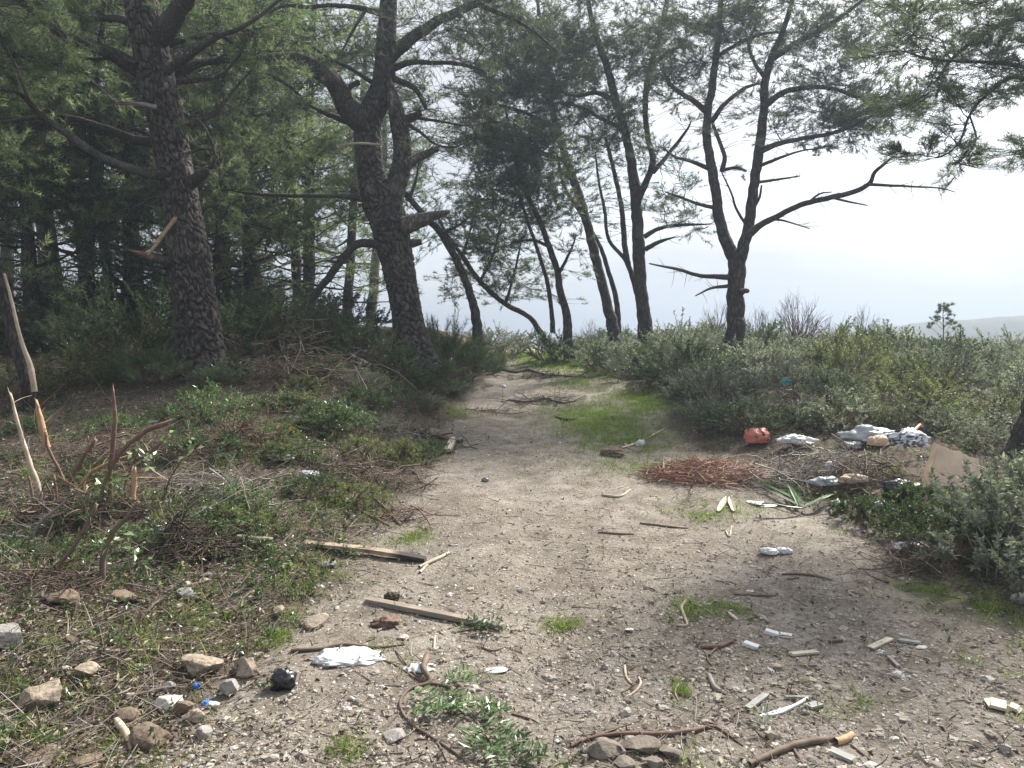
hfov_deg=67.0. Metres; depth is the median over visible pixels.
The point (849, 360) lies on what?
shrub
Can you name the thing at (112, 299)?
shrub
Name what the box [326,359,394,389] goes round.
shrub
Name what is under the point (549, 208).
pine tree
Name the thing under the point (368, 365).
stick
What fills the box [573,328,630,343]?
shrub
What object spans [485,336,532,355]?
shrub
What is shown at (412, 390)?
brush pile
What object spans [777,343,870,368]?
shrub
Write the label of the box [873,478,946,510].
shrub
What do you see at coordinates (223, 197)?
pine tree
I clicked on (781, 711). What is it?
metal strip
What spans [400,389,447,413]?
shrub
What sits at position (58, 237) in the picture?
pine tree
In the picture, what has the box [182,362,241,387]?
shrub
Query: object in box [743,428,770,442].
plastic bag
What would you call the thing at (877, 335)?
shrub
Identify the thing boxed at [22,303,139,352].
shrub
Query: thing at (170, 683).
rock
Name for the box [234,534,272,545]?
log
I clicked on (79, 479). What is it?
shrub
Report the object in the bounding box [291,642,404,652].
stick
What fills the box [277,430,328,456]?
shrub
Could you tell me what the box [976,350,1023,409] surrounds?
shrub
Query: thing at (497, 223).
pine tree
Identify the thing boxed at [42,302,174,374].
shrub
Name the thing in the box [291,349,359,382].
shrub
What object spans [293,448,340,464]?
shrub
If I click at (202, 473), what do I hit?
brush pile
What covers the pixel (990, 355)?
shrub
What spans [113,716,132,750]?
wood splinter
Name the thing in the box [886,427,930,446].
striped cloth
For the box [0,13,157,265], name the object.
pine tree
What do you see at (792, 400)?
shrub
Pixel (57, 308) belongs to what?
shrub
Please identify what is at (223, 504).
shrub
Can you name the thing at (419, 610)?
plank
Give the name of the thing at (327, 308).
shrub
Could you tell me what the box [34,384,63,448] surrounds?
splintered stem
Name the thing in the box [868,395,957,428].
shrub
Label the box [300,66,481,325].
pine tree
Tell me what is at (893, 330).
shrub
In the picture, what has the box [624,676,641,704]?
stick
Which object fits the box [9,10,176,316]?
pine tree
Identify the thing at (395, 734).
rock
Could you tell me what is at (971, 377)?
shrub
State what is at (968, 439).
shrub
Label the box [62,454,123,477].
shrub
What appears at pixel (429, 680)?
leafy branch
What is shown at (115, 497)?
shrub
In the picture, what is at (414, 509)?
brush pile
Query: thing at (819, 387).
shrub
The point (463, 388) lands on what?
shrub
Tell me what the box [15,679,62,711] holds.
rock
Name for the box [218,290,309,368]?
shrub
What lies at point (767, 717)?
leafy branch
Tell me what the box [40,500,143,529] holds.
shrub
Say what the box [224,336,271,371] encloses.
shrub
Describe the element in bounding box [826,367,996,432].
shrub
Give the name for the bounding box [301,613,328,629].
rock
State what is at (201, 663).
rock
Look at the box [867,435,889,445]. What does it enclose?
crumpled paper
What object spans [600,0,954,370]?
pine tree
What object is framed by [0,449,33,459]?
shrub
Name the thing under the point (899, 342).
shrub
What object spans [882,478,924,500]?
sack
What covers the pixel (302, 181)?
pine tree
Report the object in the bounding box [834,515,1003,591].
brush pile
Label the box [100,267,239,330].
shrub
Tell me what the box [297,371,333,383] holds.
shrub
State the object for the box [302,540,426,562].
plank
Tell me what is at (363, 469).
brush pile
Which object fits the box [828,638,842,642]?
wood offcut
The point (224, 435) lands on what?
shrub
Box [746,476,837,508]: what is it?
yucca offcut
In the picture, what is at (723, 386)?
shrub
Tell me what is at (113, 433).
splintered stem
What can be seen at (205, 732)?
rock
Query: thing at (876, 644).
wood offcut
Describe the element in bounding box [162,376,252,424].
shrub
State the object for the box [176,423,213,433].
shrub
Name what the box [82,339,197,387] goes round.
shrub
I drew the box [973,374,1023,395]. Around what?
shrub
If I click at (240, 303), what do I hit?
shrub
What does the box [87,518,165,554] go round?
shrub
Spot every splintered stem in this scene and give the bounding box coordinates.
[1,470,41,512]
[2,489,73,544]
[8,389,44,498]
[27,424,120,500]
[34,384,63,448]
[37,474,74,500]
[39,430,66,490]
[53,466,116,496]
[53,489,99,574]
[61,492,90,525]
[71,448,126,492]
[79,418,173,511]
[83,383,125,501]
[94,483,151,578]
[120,464,158,505]
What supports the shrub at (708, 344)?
on the ground at (516, 484)
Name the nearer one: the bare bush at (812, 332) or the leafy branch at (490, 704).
the leafy branch at (490, 704)
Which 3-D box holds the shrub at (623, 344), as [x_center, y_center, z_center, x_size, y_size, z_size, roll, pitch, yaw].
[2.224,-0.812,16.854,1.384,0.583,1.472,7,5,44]
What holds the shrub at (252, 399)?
on the ground at (516, 484)
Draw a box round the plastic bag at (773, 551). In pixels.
[758,547,792,554]
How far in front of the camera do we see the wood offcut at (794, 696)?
3.38 m
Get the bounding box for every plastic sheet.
[311,646,386,667]
[313,654,335,666]
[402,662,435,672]
[886,541,929,554]
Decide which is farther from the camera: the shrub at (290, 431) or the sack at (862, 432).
the sack at (862, 432)
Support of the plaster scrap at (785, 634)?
on the ground at (516, 484)
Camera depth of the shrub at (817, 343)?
16.42 m
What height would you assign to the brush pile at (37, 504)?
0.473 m
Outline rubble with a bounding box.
[0,499,1023,767]
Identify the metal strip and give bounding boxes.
[760,697,808,716]
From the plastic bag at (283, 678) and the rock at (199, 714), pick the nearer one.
the rock at (199, 714)
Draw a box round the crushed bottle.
[806,476,840,485]
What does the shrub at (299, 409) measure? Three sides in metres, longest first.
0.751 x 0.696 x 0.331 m
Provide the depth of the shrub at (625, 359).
14.00 m
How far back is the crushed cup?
6.87 m
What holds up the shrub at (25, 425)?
on the ground at (516, 484)
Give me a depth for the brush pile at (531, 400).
11.29 m
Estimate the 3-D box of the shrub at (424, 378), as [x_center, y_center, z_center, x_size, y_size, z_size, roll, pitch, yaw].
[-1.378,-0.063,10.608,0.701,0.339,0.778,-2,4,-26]
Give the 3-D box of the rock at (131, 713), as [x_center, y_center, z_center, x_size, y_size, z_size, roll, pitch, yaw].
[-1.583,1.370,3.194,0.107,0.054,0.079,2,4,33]
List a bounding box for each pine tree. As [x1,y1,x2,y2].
[0,0,241,333]
[0,0,258,324]
[0,0,284,324]
[0,0,345,385]
[0,10,207,300]
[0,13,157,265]
[0,61,74,294]
[1,0,255,292]
[5,8,144,308]
[6,14,271,312]
[8,0,364,313]
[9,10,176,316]
[15,136,119,295]
[75,0,368,313]
[92,0,353,308]
[107,107,241,297]
[110,88,301,270]
[114,0,441,305]
[177,0,584,371]
[186,12,350,294]
[201,0,430,295]
[202,0,467,319]
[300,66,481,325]
[304,133,494,350]
[413,0,640,347]
[422,191,588,334]
[446,103,611,361]
[485,0,730,350]
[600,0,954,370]
[838,0,1023,462]
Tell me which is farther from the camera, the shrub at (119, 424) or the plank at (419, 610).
the shrub at (119, 424)
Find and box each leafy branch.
[383,650,482,767]
[455,691,526,766]
[457,612,506,632]
[508,729,548,767]
[748,703,771,739]
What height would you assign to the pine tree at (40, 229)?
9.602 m
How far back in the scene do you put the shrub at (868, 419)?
8.71 m
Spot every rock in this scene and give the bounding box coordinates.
[0,622,22,648]
[4,549,21,556]
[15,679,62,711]
[20,744,65,767]
[46,588,80,605]
[64,635,75,642]
[70,752,103,767]
[74,661,100,678]
[110,589,139,601]
[114,706,141,721]
[129,721,174,752]
[153,695,183,714]
[161,681,175,690]
[172,700,194,714]
[176,587,195,598]
[181,654,223,676]
[181,708,205,723]
[196,725,212,740]
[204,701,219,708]
[219,678,239,694]
[234,657,258,677]
[273,605,283,615]
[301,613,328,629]
[320,560,335,567]
[383,728,404,742]
[429,427,453,439]
[763,730,782,740]
[769,662,782,670]
[997,744,1011,752]
[1010,592,1023,603]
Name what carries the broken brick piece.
on the ground at (516, 484)
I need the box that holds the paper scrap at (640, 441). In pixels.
[635,439,644,445]
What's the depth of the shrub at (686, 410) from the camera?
9.59 m
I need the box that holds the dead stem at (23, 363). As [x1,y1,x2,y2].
[0,267,37,412]
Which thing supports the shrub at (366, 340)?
on the ground at (516, 484)
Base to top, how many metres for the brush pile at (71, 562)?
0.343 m
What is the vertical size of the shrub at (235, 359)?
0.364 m
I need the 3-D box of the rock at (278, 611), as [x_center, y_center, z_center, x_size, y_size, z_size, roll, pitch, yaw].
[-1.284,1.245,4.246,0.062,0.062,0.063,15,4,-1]
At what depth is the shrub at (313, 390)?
8.47 m
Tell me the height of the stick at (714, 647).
0.029 m
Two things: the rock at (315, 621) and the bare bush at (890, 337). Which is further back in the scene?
the bare bush at (890, 337)
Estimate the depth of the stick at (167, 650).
3.73 m
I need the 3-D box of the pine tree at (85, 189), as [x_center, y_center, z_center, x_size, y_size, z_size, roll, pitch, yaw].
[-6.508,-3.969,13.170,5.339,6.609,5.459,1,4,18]
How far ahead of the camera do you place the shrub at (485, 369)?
12.83 m
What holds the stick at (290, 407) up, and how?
on the ground at (516, 484)
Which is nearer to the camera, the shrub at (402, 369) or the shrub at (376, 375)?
the shrub at (376, 375)
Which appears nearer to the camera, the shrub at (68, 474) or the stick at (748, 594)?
the stick at (748, 594)
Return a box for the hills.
[550,315,1023,346]
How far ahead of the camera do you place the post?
8.29 m
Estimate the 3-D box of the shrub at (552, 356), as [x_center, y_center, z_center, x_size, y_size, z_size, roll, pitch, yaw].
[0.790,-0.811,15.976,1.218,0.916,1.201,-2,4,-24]
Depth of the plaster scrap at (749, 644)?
3.89 m
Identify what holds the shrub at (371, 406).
on the ground at (516, 484)
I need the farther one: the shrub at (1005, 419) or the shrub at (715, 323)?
the shrub at (715, 323)
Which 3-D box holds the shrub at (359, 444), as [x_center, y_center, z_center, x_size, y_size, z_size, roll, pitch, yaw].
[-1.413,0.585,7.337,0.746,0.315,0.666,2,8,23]
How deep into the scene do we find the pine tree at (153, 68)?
8.82 m
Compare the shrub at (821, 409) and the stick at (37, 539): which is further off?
the shrub at (821, 409)
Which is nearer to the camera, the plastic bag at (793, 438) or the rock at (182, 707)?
the rock at (182, 707)
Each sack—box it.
[835,424,894,440]
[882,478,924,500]
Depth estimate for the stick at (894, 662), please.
3.71 m
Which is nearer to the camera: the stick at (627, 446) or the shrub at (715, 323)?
the stick at (627, 446)
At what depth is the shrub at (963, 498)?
5.82 m
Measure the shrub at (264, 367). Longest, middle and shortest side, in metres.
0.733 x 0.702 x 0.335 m
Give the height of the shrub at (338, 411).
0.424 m
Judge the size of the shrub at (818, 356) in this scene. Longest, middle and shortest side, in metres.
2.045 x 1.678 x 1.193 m
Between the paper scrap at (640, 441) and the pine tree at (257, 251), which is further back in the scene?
the pine tree at (257, 251)
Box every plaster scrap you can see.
[742,640,759,649]
[763,628,778,637]
[779,632,792,637]
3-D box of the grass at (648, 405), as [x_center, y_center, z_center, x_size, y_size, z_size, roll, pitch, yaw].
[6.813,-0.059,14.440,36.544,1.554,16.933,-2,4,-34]
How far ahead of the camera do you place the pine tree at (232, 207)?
27.83 m
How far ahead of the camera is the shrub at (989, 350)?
15.01 m
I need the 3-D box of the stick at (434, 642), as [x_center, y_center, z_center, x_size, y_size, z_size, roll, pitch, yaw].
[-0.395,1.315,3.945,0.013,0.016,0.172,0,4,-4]
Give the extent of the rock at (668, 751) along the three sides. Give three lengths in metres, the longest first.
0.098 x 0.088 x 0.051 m
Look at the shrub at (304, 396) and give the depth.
7.83 m
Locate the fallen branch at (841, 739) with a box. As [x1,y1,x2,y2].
[746,731,880,767]
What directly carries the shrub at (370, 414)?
on the ground at (516, 484)
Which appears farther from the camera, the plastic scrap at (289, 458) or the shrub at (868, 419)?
the shrub at (868, 419)
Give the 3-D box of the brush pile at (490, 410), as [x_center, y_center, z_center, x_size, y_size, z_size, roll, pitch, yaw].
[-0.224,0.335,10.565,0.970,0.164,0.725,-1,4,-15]
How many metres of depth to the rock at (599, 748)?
2.93 m
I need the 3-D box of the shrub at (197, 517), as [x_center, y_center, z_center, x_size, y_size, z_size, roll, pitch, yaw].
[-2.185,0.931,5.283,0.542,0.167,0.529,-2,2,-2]
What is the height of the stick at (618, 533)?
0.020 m
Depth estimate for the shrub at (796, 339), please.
17.52 m
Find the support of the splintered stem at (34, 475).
on the ground at (516, 484)
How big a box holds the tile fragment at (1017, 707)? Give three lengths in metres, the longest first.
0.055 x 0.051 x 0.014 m
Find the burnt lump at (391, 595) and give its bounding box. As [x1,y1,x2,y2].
[383,591,400,600]
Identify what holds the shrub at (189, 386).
on the ground at (516, 484)
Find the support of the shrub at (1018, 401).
on the ground at (516, 484)
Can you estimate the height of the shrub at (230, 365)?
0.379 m
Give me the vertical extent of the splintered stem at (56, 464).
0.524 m
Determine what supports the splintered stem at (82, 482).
on the ground at (516, 484)
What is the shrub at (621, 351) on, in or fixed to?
on the ground at (516, 484)
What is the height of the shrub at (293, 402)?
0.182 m
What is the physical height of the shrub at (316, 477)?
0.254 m
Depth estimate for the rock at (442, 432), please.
8.69 m
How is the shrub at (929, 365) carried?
on the ground at (516, 484)
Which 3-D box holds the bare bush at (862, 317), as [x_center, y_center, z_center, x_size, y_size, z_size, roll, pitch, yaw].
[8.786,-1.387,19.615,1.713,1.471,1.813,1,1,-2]
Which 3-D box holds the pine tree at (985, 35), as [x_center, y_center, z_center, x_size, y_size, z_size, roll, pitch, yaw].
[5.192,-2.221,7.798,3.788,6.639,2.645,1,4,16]
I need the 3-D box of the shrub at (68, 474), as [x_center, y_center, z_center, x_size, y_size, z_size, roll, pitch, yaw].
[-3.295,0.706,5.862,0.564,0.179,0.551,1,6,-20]
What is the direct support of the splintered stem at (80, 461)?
on the ground at (516, 484)
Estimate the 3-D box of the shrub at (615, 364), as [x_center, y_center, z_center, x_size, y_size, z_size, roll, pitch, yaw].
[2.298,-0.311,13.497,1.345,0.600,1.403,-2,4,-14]
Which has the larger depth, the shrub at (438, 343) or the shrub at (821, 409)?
the shrub at (438, 343)
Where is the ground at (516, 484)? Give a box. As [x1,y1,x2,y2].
[0,318,1023,767]
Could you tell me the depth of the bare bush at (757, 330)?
17.93 m
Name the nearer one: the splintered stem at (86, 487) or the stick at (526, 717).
the stick at (526, 717)
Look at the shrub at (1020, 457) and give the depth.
5.96 m
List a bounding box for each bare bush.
[573,319,605,342]
[691,300,748,350]
[744,303,778,344]
[757,348,793,380]
[772,286,831,344]
[815,320,857,346]
[831,305,894,343]
[837,367,876,391]
[857,329,903,367]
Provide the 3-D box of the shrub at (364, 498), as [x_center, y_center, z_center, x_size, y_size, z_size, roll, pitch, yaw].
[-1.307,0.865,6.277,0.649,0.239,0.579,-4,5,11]
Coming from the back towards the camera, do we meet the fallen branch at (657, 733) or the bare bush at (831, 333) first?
the bare bush at (831, 333)
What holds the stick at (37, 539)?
on the ground at (516, 484)
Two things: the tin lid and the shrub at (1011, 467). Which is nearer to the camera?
the tin lid
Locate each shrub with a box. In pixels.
[0,263,74,329]
[0,274,125,326]
[0,289,96,350]
[0,311,45,355]
[0,338,137,389]
[0,355,67,400]
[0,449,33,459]
[0,453,13,464]
[0,535,39,561]
[1,416,59,434]
[3,418,45,430]
[10,536,86,567]
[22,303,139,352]
[38,467,113,489]
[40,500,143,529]
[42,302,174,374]
[46,485,153,517]
[47,264,233,369]
[47,274,165,327]
[53,467,147,495]
[58,482,123,499]
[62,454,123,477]
[78,408,155,432]
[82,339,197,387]
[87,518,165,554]
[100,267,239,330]
[129,406,175,422]
[137,458,166,463]
[149,278,284,342]
[159,509,233,530]
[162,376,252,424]
[163,425,254,461]
[165,405,219,429]
[169,382,221,395]
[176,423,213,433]
[182,355,269,381]
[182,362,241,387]
[182,382,289,458]
[189,476,277,510]
[193,500,268,528]
[199,496,281,529]
[212,411,276,425]
[215,525,278,549]
[216,398,259,415]
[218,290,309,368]
[222,269,308,314]
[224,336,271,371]
[227,249,382,350]
[229,353,254,375]
[230,273,373,334]
[233,355,301,379]
[236,284,349,359]
[243,391,290,406]
[244,505,305,533]
[248,421,294,441]
[250,421,303,441]
[253,388,312,408]
[255,439,307,460]
[256,388,322,413]
[259,443,307,460]
[260,301,395,356]
[262,394,307,409]
[275,374,334,393]
[276,374,311,392]
[276,398,381,438]
[276,414,314,425]
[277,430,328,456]
[277,469,342,496]
[278,410,344,432]
[285,397,354,424]
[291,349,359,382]
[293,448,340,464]
[297,282,391,335]
[297,315,422,370]
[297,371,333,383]
[300,411,335,429]
[307,396,377,431]
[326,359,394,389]
[328,476,390,504]
[333,382,400,416]
[335,381,363,395]
[337,431,399,463]
[350,382,402,404]
[357,386,386,411]
[358,335,440,383]
[358,410,377,418]
[361,411,411,430]
[363,372,431,407]
[371,435,422,469]
[379,440,451,467]
[380,359,426,377]
[390,308,502,378]
[394,367,439,389]
[395,352,473,397]
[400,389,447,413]
[407,437,448,461]
[422,436,459,455]
[426,376,479,396]
[433,381,469,395]
[434,332,515,382]
[450,374,476,388]
[460,320,531,345]
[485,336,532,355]
[486,350,524,370]
[500,327,549,346]
[519,323,578,362]
[550,332,633,362]
[567,336,678,375]
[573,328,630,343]
[573,336,606,351]
[573,338,602,349]
[586,337,632,354]
[588,327,632,339]
[590,335,634,348]
[601,350,670,379]
[609,343,673,368]
[620,306,734,371]
[620,324,665,340]
[621,329,760,391]
[625,329,675,343]
[628,347,730,383]
[633,320,711,346]
[646,347,785,404]
[667,365,749,401]
[667,387,756,423]
[670,333,745,362]
[674,316,745,351]
[677,392,815,440]
[690,396,790,425]
[696,317,747,332]
[701,334,813,376]
[703,394,774,434]
[717,328,801,367]
[734,352,857,399]
[738,357,805,387]
[744,314,804,358]
[746,321,818,350]
[750,389,847,433]
[762,336,841,367]
[770,383,882,435]
[773,369,879,413]
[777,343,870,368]
[786,366,884,416]
[790,316,907,386]
[791,338,856,352]
[802,326,902,390]
[825,491,899,525]
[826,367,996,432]
[826,395,899,429]
[843,347,968,411]
[844,319,917,353]
[848,319,943,371]
[859,326,925,360]
[860,343,996,381]
[863,495,963,543]
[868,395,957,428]
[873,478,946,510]
[874,501,1022,577]
[876,326,1010,399]
[896,352,1006,391]
[900,397,1009,445]
[910,454,1023,600]
[918,327,1013,377]
[923,331,978,361]
[925,334,998,356]
[926,445,1023,559]
[934,401,1020,438]
[934,419,1012,454]
[935,489,1003,520]
[941,387,1020,428]
[948,338,1023,373]
[969,392,1023,425]
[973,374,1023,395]
[974,324,1023,355]
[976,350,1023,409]
[976,471,1023,526]
[999,338,1023,374]
[1000,443,1023,489]
[1001,355,1021,372]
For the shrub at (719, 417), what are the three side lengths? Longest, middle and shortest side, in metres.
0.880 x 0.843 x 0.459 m
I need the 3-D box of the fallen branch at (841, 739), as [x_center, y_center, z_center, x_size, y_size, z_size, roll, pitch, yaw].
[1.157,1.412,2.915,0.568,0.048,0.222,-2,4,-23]
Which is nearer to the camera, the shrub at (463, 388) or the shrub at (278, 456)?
the shrub at (278, 456)
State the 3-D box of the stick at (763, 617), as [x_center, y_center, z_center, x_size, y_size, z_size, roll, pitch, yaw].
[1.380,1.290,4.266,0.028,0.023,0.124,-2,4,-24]
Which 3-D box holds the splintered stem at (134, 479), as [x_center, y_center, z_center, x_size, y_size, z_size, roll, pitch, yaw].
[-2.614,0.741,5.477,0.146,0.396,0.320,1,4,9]
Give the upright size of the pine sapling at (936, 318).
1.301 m
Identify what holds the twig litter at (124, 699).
on the ground at (516, 484)
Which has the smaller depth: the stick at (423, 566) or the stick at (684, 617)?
the stick at (684, 617)
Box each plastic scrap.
[192,683,200,688]
[202,699,211,706]
[267,454,294,460]
[299,470,319,476]
[746,500,765,504]
[780,378,790,384]
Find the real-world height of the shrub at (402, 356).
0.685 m
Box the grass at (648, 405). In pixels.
[0,347,1023,767]
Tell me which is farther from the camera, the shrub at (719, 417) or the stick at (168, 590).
the shrub at (719, 417)
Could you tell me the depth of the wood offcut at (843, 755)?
2.93 m
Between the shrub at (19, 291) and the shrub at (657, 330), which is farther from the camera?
the shrub at (657, 330)
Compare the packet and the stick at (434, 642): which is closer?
the stick at (434, 642)
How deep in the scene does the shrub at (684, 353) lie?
12.22 m
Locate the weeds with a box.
[0,358,1023,767]
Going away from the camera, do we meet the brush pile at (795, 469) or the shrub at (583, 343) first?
the brush pile at (795, 469)
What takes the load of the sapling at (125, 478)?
on the ground at (516, 484)
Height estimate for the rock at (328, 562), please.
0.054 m
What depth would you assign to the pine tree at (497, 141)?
16.11 m
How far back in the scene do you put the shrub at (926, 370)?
9.93 m
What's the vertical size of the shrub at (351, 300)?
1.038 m
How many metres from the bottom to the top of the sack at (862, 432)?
0.157 m
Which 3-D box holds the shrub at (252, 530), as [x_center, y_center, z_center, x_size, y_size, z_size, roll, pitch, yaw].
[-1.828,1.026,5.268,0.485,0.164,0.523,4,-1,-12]
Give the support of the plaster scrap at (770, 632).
on the ground at (516, 484)
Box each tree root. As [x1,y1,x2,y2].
[494,366,585,376]
[508,397,585,403]
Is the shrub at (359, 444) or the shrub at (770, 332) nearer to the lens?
the shrub at (359, 444)
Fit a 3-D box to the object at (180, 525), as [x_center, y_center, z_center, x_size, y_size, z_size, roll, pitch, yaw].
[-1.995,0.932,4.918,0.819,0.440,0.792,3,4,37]
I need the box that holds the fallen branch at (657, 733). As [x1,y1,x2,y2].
[570,720,742,746]
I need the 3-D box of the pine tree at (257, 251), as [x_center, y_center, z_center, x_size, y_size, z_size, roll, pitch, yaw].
[-6.597,-5.999,19.690,6.095,9.602,5.998,4,5,45]
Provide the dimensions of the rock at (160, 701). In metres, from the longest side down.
0.128 x 0.107 x 0.060 m
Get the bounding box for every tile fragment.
[984,697,1011,711]
[1006,702,1022,712]
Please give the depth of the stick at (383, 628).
4.11 m
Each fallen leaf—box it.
[717,497,726,509]
[728,496,735,510]
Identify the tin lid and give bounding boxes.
[484,666,507,673]
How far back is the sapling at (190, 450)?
5.53 m
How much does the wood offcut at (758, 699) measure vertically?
0.013 m
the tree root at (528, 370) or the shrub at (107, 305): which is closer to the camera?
the shrub at (107, 305)
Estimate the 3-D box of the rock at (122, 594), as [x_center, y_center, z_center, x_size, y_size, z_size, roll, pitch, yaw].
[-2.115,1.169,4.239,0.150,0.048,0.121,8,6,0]
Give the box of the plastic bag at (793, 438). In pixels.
[775,434,818,443]
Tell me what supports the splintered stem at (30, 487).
on the ground at (516, 484)
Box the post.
[444,437,455,453]
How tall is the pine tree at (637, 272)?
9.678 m
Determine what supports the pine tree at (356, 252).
on the ground at (516, 484)
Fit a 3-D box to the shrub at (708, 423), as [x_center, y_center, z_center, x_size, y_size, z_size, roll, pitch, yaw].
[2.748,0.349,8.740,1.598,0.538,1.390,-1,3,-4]
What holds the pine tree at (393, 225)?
on the ground at (516, 484)
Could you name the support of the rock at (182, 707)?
on the ground at (516, 484)
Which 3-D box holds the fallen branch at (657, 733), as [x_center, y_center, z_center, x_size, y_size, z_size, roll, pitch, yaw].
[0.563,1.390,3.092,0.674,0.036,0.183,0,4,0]
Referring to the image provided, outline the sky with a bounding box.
[0,0,1023,340]
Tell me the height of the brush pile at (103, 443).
0.449 m
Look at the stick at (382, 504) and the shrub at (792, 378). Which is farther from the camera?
the shrub at (792, 378)
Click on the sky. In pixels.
(901, 254)
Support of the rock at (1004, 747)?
on the ground at (516, 484)
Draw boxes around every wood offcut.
[744,692,768,709]
[784,695,809,698]
[788,649,819,655]
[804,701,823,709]
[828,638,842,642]
[830,746,855,762]
[867,637,893,649]
[898,638,921,644]
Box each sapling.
[86,423,178,506]
[148,437,204,502]
[926,302,961,344]
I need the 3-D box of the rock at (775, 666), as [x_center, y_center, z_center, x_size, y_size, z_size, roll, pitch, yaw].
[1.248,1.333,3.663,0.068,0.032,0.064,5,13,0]
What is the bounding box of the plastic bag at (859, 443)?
[840,441,861,447]
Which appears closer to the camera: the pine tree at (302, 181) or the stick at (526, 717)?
the stick at (526, 717)
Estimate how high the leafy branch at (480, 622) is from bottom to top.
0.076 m
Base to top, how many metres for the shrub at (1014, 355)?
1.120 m
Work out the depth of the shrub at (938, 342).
14.63 m
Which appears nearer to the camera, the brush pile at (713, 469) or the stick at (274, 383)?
the brush pile at (713, 469)
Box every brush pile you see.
[0,475,162,536]
[0,521,149,611]
[2,411,190,476]
[75,412,260,473]
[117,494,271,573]
[119,453,299,523]
[181,293,415,407]
[260,381,467,461]
[261,429,442,502]
[302,360,402,410]
[354,360,471,420]
[355,489,460,537]
[397,422,492,450]
[462,402,535,416]
[495,386,585,408]
[496,363,612,380]
[625,447,785,490]
[683,433,908,498]
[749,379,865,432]
[798,434,922,503]
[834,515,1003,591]
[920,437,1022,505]
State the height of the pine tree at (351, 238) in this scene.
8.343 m
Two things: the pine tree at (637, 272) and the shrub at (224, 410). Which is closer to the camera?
the shrub at (224, 410)
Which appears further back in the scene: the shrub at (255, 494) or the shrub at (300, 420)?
the shrub at (300, 420)
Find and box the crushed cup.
[825,461,834,471]
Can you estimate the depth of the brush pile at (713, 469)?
7.14 m
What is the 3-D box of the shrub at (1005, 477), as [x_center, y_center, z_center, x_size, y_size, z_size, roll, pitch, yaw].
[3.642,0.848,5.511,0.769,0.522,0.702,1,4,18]
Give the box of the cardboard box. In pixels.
[921,441,980,489]
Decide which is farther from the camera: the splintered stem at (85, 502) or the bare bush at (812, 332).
the bare bush at (812, 332)
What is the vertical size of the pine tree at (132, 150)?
11.706 m
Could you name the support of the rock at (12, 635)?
on the ground at (516, 484)
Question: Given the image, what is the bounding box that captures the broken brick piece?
[369,615,399,627]
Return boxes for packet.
[837,473,868,482]
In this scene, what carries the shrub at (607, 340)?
on the ground at (516, 484)
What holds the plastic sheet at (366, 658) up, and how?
on the ground at (516, 484)
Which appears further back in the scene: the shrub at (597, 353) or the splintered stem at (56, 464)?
the shrub at (597, 353)
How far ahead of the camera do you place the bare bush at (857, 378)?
10.96 m
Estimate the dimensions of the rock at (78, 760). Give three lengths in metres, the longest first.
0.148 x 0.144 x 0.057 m
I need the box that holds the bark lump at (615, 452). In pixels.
[599,447,624,456]
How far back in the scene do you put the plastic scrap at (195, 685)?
3.44 m
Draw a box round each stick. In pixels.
[0,530,54,541]
[83,646,218,652]
[153,549,195,571]
[153,579,211,593]
[273,382,282,393]
[276,403,300,413]
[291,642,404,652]
[350,355,391,391]
[361,493,400,525]
[377,624,398,631]
[418,551,449,573]
[433,635,435,647]
[481,646,505,651]
[512,713,539,723]
[555,416,577,420]
[598,531,633,534]
[601,489,630,497]
[614,664,639,685]
[620,438,645,448]
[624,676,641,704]
[640,522,687,528]
[676,599,687,626]
[693,634,736,668]
[706,673,726,694]
[725,525,731,536]
[728,612,737,620]
[734,593,776,595]
[753,612,768,622]
[782,572,832,580]
[886,655,900,667]
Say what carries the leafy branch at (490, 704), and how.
on the ground at (516, 484)
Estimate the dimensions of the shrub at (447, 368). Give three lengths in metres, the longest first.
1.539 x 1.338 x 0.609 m
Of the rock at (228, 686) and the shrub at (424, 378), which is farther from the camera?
the shrub at (424, 378)
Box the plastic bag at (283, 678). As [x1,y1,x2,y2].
[270,667,296,690]
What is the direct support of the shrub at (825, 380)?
on the ground at (516, 484)
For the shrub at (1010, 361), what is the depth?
12.09 m
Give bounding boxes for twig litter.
[0,373,1023,767]
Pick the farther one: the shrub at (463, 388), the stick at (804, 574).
the shrub at (463, 388)
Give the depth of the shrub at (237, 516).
5.37 m
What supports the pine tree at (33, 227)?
on the ground at (516, 484)
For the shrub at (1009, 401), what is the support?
on the ground at (516, 484)
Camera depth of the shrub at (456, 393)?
11.31 m
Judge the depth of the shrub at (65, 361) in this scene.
8.48 m
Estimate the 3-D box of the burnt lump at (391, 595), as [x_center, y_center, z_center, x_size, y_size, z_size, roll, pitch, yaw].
[-0.695,1.229,4.493,0.102,0.050,0.068,0,4,0]
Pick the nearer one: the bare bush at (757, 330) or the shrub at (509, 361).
the shrub at (509, 361)
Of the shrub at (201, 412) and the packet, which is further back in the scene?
the shrub at (201, 412)
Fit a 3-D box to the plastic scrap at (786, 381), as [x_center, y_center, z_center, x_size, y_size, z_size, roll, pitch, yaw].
[3.752,-0.038,10.614,0.161,0.102,0.107,0,4,0]
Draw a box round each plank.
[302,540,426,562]
[363,596,506,630]

